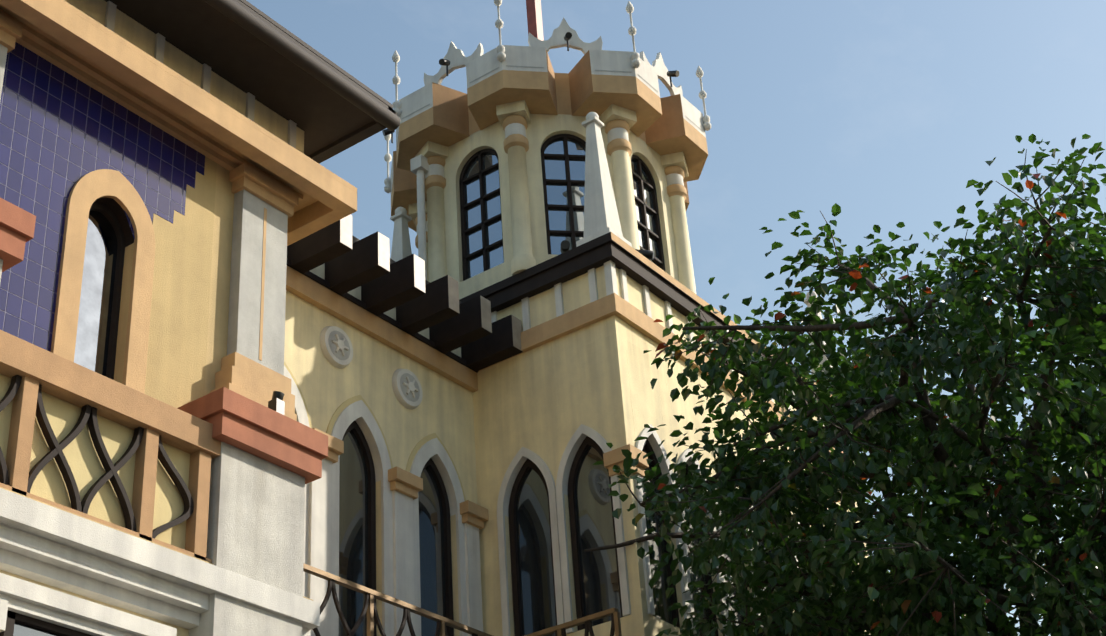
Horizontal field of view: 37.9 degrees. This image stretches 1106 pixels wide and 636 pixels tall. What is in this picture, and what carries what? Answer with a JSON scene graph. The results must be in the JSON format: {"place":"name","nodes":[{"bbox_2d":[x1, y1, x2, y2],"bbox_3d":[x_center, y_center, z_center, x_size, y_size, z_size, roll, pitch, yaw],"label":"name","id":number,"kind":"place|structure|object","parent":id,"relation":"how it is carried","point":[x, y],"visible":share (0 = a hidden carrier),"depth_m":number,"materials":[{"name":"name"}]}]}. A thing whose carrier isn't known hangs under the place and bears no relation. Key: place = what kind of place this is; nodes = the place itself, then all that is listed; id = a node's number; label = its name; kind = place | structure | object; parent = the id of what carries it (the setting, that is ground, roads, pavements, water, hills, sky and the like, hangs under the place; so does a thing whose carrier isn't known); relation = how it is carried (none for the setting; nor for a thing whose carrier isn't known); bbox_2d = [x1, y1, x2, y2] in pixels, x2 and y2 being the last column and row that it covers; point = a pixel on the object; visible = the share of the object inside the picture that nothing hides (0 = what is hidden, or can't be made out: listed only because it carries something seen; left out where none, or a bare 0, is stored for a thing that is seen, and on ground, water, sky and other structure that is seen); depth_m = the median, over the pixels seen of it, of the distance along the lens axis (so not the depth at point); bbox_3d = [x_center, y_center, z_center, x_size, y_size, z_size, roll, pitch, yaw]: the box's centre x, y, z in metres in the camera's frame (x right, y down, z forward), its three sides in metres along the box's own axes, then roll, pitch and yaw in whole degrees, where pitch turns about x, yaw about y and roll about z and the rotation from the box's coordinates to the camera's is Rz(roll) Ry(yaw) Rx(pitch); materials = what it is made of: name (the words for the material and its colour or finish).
{"place":"outdoors","nodes":[
{"label":"outdoors","id":0,"kind":"place"},
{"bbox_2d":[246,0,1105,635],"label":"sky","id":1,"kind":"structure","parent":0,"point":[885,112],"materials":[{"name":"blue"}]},
{"label":"ground","id":2,"kind":"structure","parent":0,"visible":0},
{"bbox_2d":[0,0,400,635],"bbox_3d":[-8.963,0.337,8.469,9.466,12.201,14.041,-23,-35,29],"label":"building wing","id":3,"kind":"structure","parent":2,"relation":"on","point":[170,188],"depth_m":10.76,"materials":[{"name":"beige paint"}]},
{"bbox_2d":[284,235,488,635],"bbox_3d":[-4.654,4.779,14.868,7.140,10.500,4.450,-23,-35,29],"label":"wall","id":4,"kind":"structure","parent":2,"relation":"on","point":[393,508],"depth_m":15.26,"materials":[{"name":"beige paint"}]},
{"bbox_2d":[287,214,522,372],"bbox_3d":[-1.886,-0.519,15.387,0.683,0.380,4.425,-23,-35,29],"label":"battlements","id":5,"kind":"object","parent":4,"relation":"attached to","point":[468,327],"depth_m":15.79,"materials":[{"name":"black wood"}]},
{"bbox_2d":[303,563,621,635],"bbox_3d":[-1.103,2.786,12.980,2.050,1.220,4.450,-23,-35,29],"label":"railing","id":6,"kind":"object","parent":4,"relation":"attached to","point":[369,606],"visible":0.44,"depth_m":13.41,"materials":[{"name":"metal"}]},
{"bbox_2d":[460,232,873,635],"bbox_3d":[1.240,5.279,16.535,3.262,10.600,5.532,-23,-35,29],"label":"building","id":7,"kind":"structure","parent":2,"relation":"on","point":[564,397],"depth_m":16.06,"materials":[{"name":"beige paint"}]},
{"bbox_2d":[382,0,710,299],"bbox_3d":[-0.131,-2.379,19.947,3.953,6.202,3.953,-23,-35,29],"label":"tower","id":8,"kind":"structure","parent":7,"relation":"on","point":[484,183],"depth_m":18.23,"materials":[{"name":"beige paint"}]},
{"bbox_2d":[560,240,653,259],"bbox_3d":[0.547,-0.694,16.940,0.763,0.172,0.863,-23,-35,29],"label":"tower cornice lamps","id":9,"kind":"object","parent":7,"relation":"on","point":[565,247],"visible":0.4,"depth_m":17.00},
{"bbox_2d":[390,112,831,388],"bbox_3d":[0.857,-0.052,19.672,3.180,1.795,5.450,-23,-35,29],"label":"tower obelisks","id":10,"kind":"object","parent":7,"relation":"on","point":[601,216],"visible":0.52,"depth_m":17.17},
{"bbox_2d":[584,133,1105,635],"bbox_3d":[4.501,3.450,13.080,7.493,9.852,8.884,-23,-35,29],"label":"tree","id":11,"kind":"object","parent":2,"relation":"on","point":[880,403],"visible":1,"depth_m":12.21,"materials":[{"name":"green plant"}]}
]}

